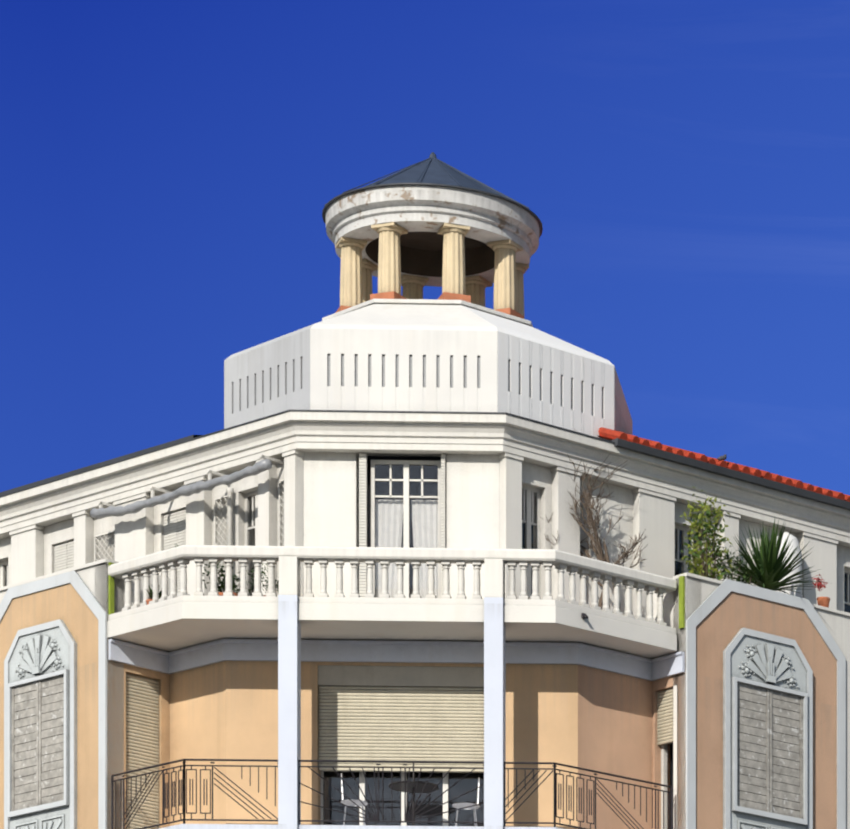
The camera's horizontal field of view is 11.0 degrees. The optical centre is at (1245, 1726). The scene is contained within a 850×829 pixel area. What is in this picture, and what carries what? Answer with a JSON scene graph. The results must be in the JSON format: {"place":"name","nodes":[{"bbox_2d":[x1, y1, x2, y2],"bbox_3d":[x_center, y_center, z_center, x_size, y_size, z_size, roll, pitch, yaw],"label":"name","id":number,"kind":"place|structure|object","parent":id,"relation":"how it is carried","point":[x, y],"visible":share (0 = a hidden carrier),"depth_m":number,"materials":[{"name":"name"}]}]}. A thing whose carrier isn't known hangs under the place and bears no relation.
{"place":"outdoors","nodes":[
{"label":"outdoors","id":0,"kind":"place"},
{"bbox_2d":[376,499,437,597],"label":"curtains","id":1,"kind":"object","parent":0,"point":[420,516],"depth_m":64.85,"materials":[{"name":"white fabric"}]},
{"bbox_2d":[0,452,849,614],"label":"attic walls","id":2,"kind":"structure","parent":0,"point":[330,499],"depth_m":64.72,"materials":[{"name":"white paint"}]},
{"bbox_2d":[94,479,283,591],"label":"lattice trellis","id":3,"kind":"object","parent":2,"relation":"attached to","point":[215,524],"visible":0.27,"depth_m":65.80,"materials":[{"name":"white wood"}]},
{"bbox_2d":[98,455,283,507],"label":"awning brackets","id":4,"kind":"object","parent":2,"relation":"attached to","point":[154,489],"visible":0.58,"depth_m":65.43,"materials":[{"name":"white metal"}]},
{"bbox_2d":[90,459,271,518],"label":"rolled awning","id":5,"kind":"object","parent":4,"relation":"attached to","point":[201,486],"visible":1,"depth_m":65.61,"materials":[{"name":"white fabric"}]},
{"bbox_2d":[54,453,445,596],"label":"window shutters","id":6,"kind":"object","parent":2,"relation":"attached to","point":[174,528],"visible":0.35,"depth_m":64.66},
{"bbox_2d":[0,442,849,619],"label":"attic pilasters","id":7,"kind":"object","parent":2,"relation":"attached to","point":[654,511],"visible":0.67,"depth_m":66.14,"materials":[{"name":"white paint"}]},
{"bbox_2d":[0,460,849,604],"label":"window frames","id":8,"kind":"structure","parent":2,"relation":"in","point":[527,512],"depth_m":65.21,"materials":[{"name":"white wood"}]},
{"bbox_2d":[4,464,849,610],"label":"window glass","id":9,"kind":"object","parent":8,"relation":"in","point":[400,528],"depth_m":64.78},
{"bbox_2d":[0,0,849,494],"label":"sky","id":10,"kind":"structure","parent":0,"point":[169,169],"materials":[{"name":"blue"}]},
{"bbox_2d":[366,232,494,276],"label":"cupola ceiling","id":11,"kind":"structure","parent":0,"point":[421,253],"depth_m":68.67,"materials":[{"name":"black paint"}]},
{"bbox_2d":[578,654,685,828],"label":"peach wall","id":12,"kind":"structure","parent":0,"point":[617,724],"depth_m":65.33,"materials":[{"name":"orange paint"}]},
{"label":"ground","id":13,"kind":"structure","parent":0,"visible":0},
{"bbox_2d":[107,640,577,828],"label":"peach wall","id":14,"kind":"structure","parent":13,"relation":"on","point":[224,710],"depth_m":64.72,"materials":[{"name":"paint"}]},
{"bbox_2d":[108,639,684,680],"bbox_3d":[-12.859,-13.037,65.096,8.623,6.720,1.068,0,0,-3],"label":"wall cornice band","id":15,"kind":"object","parent":14,"relation":"attached to","point":[222,650],"depth_m":64.64,"materials":[{"name":"white paint"}]},
{"bbox_2d":[318,665,483,687],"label":"roller shutter boxes","id":16,"kind":"object","parent":14,"relation":"attached to","point":[392,676],"visible":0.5,"depth_m":64.65,"materials":[{"name":"beige paint"}]},
{"bbox_2d":[0,559,849,828],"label":"bay walls","id":17,"kind":"structure","parent":14,"relation":"on","point":[699,589],"depth_m":65.31,"materials":[{"name":"white paint"}]},
{"bbox_2d":[0,583,97,828],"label":"wall panel","id":18,"kind":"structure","parent":17,"relation":"attached to","point":[67,605],"depth_m":64.87,"materials":[{"name":"paint"}]},
{"bbox_2d":[159,824,562,828],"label":"balcony slabs","id":19,"kind":"structure","parent":17,"relation":"attached to","point":[222,826],"depth_m":63.45,"materials":[{"name":"white paint"}]},
{"bbox_2d":[111,759,673,828],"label":"iron railing","id":20,"kind":"object","parent":19,"relation":"on","point":[407,819],"visible":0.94,"depth_m":63.57,"materials":[{"name":"black metal"}]},
{"bbox_2d":[126,673,672,828],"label":"roller shutters","id":21,"kind":"object","parent":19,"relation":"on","point":[378,723],"visible":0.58,"depth_m":64.70,"materials":[{"name":"beige plastic"}]},
{"bbox_2d":[323,771,483,825],"bbox_3d":[-12.772,-12.377,64.925,2.510,4.400,0.010,0,0,-3],"label":"window glass","id":22,"kind":"object","parent":19,"relation":"on","point":[336,812],"depth_m":64.92,"materials":[{"name":"glass"}]},
{"bbox_2d":[341,773,479,825],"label":"chairs","id":23,"kind":"object","parent":19,"relation":"on","point":[365,803],"visible":0.88,"depth_m":64.08,"materials":[{"name":"metal"}]},
{"bbox_2d":[389,763,437,825],"bbox_3d":[-12.471,-13.927,64.113,0.740,1.100,0.740,0,0,-3],"label":"bistro table","id":24,"kind":"object","parent":19,"relation":"on","point":[429,787],"visible":0.9,"depth_m":64.09,"materials":[{"name":"black metal"}]},
{"bbox_2d":[320,744,666,828],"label":"door frames","id":25,"kind":"structure","parent":19,"relation":"on","point":[446,778],"depth_m":64.92,"materials":[{"name":"white paint"}]},
{"bbox_2d":[107,595,676,658],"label":"balcony slab","id":26,"kind":"structure","parent":17,"relation":"attached to","point":[177,623],"depth_m":63.80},
{"bbox_2d":[108,545,676,625],"bbox_3d":[-12.894,-17.142,64.348,8.499,0.750,1.837,0,0,-3],"label":"balustrade","id":27,"kind":"object","parent":26,"relation":"on","point":[289,559],"visible":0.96,"depth_m":63.59,"materials":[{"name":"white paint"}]},
{"bbox_2d":[108,562,684,628],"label":"green balcony screens","id":28,"kind":"object","parent":26,"relation":"on","point":[681,599],"visible":0.64,"depth_m":65.23,"materials":[{"name":"green plastic"}]},
{"bbox_2d":[6,456,849,612],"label":"dark attic interior","id":29,"kind":"object","parent":26,"relation":"on","point":[428,471],"depth_m":65.03,"materials":[{"name":"black"}]},
{"bbox_2d":[226,487,233,590],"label":"parasol","id":30,"kind":"object","parent":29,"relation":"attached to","point":[229,491],"visible":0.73,"depth_m":65.47,"materials":[{"name":"white fabric"}]},
{"bbox_2d":[0,411,849,536],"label":"cornice","id":31,"kind":"structure","parent":29,"relation":"on","point":[265,434],"depth_m":65.78,"materials":[{"name":"white paint"}]},
{"bbox_2d":[0,435,201,495],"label":"zinc roof","id":32,"kind":"object","parent":31,"relation":"on","point":[99,464],"visible":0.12,"depth_m":67.12,"materials":[{"name":"grey metal"}]},
{"bbox_2d":[310,328,631,434],"bbox_3d":[-12.884,-20.467,67.813,6.020,1.420,6.010,0,0,-3],"label":"drum","id":33,"kind":"object","parent":32,"relation":"on","point":[404,345],"visible":0.42,"depth_m":64.81,"materials":[{"name":"paint"}]},
{"bbox_2d":[225,324,313,359],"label":"sloped roof","id":34,"kind":"structure","parent":33,"relation":"on","point":[271,341],"depth_m":65.52,"materials":[{"name":"white paint"}]},
{"bbox_2d":[311,304,496,330],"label":"sloped roof","id":35,"kind":"structure","parent":33,"relation":"on","point":[417,316],"depth_m":65.28,"materials":[{"name":"paint"}]},
{"bbox_2d":[322,299,532,326],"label":"cupola base slab","id":36,"kind":"structure","parent":35,"relation":"on","point":[443,302],"depth_m":66.30,"materials":[{"name":"white concrete"}]},
{"bbox_2d":[335,291,523,318],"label":"column bases","id":37,"kind":"object","parent":36,"relation":"on","point":[443,296],"visible":0.08,"depth_m":66.45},
{"bbox_2d":[335,222,528,315],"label":"columns","id":38,"kind":"structure","parent":37,"relation":"on","point":[356,270],"depth_m":67.13,"materials":[{"name":"beige stone"}]},
{"bbox_2d":[325,185,539,286],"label":"entablature ring","id":39,"kind":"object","parent":38,"relation":"on","point":[486,218],"depth_m":66.55,"materials":[{"name":"white stone"}]},
{"bbox_2d":[324,152,541,222],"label":"conical roof","id":40,"kind":"structure","parent":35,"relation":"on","point":[432,168],"depth_m":66.98,"materials":[{"name":"grey metal"}]},
{"bbox_2d":[322,183,542,237],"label":"roof edge","id":41,"kind":"object","parent":40,"relation":"attached to","point":[331,201],"visible":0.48,"depth_m":66.50,"materials":[{"name":"grey metal"}]},
{"bbox_2d":[224,329,602,428],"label":"parapet wall","id":42,"kind":"structure","parent":33,"relation":"attached to","point":[272,378],"depth_m":65.37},
{"bbox_2d":[462,305,613,365],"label":"sloped roof","id":43,"kind":"structure","parent":33,"relation":"on","point":[515,328],"depth_m":66.11,"materials":[{"name":"white paint"}]},
{"bbox_2d":[498,331,614,440],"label":"parapet wall","id":44,"kind":"structure","parent":33,"relation":"attached to","point":[558,363],"depth_m":65.69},
{"bbox_2d":[0,409,614,496],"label":"roof edge","id":45,"kind":"object","parent":31,"relation":"on","point":[304,410],"visible":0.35,"depth_m":64.96,"materials":[{"name":"white paint"}]},
{"bbox_2d":[598,427,849,501],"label":"roof tiles","id":46,"kind":"object","parent":31,"relation":"on","point":[607,433],"visible":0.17,"depth_m":67.49,"materials":[{"name":"red tile"}]},
{"bbox_2d":[717,454,726,460],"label":"pigeon","id":47,"kind":"object","parent":46,"relation":"on","point":[723,457],"visible":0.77,"depth_m":67.44,"materials":[{"name":"grey"}]},
{"bbox_2d":[612,438,849,509],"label":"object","id":48,"kind":"object","parent":31,"relation":"attached to","point":[723,471],"visible":0.83,"depth_m":67.41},
{"bbox_2d":[776,532,802,597],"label":"satellite dish","id":49,"kind":"object","parent":29,"relation":"attached to","point":[794,543],"visible":0.23,"depth_m":68.27,"materials":[{"name":"white metal"}]},
{"bbox_2d":[146,592,829,607],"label":"plant pots","id":50,"kind":"object","parent":26,"relation":"on","point":[823,601],"visible":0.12,"depth_m":67.39,"materials":[{"name":"ceramic"}]},
{"bbox_2d":[147,503,826,598],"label":"potted plants","id":51,"kind":"object","parent":50,"relation":"in","point":[769,580],"visible":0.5,"depth_m":66.73,"materials":[{"name":"green plant"}]},
{"bbox_2d":[680,487,732,579],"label":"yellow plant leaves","id":52,"kind":"object","parent":50,"relation":"in","point":[693,525],"visible":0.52,"depth_m":66.19,"materials":[{"name":"green plant"}]},
{"bbox_2d":[581,613,587,618],"bbox_3d":[-9.865,-16.602,63.921,0.111,0.089,0.060,0,0,43],"label":"spout","id":53,"kind":"object","parent":26,"relation":"attached to","point":[584,616],"visible":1,"depth_m":63.91,"materials":[{"name":"metal"}]},
{"bbox_2d":[9,620,806,828],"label":"bay panels","id":54,"kind":"object","parent":17,"relation":"attached to","point":[739,656],"visible":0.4,"depth_m":65.83,"materials":[{"name":"grey paint"}]},
{"bbox_2d":[14,635,798,828],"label":"bay reliefs","id":55,"kind":"object","parent":54,"relation":"attached to","point":[39,657],"visible":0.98,"depth_m":65.90,"materials":[{"name":"grey stone"}]},
{"bbox_2d":[12,675,802,818],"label":"wooden bay shutters","id":56,"kind":"object","parent":54,"relation":"attached to","point":[37,729],"visible":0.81,"depth_m":65.98,"materials":[{"name":"grey wood"}]},
{"bbox_2d":[0,570,845,828],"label":"bay panel frames","id":57,"kind":"structure","parent":17,"relation":"attached to","point":[714,599],"depth_m":65.74,"materials":[{"name":"grey paint"}]},
{"bbox_2d":[696,592,836,828],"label":"wall panel","id":58,"kind":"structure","parent":17,"relation":"attached to","point":[725,620],"depth_m":66.09,"materials":[{"name":"orange paint"}]},
{"bbox_2d":[324,743,672,828],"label":"glass doors","id":59,"kind":"structure","parent":14,"relation":"in","point":[370,778],"depth_m":64.98,"materials":[{"name":"glass"}]},
{"bbox_2d":[278,595,505,828],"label":"piers","id":60,"kind":"structure","parent":13,"relation":"on","point":[289,690],"depth_m":63.48,"materials":[{"name":"white paint"}]}
]}

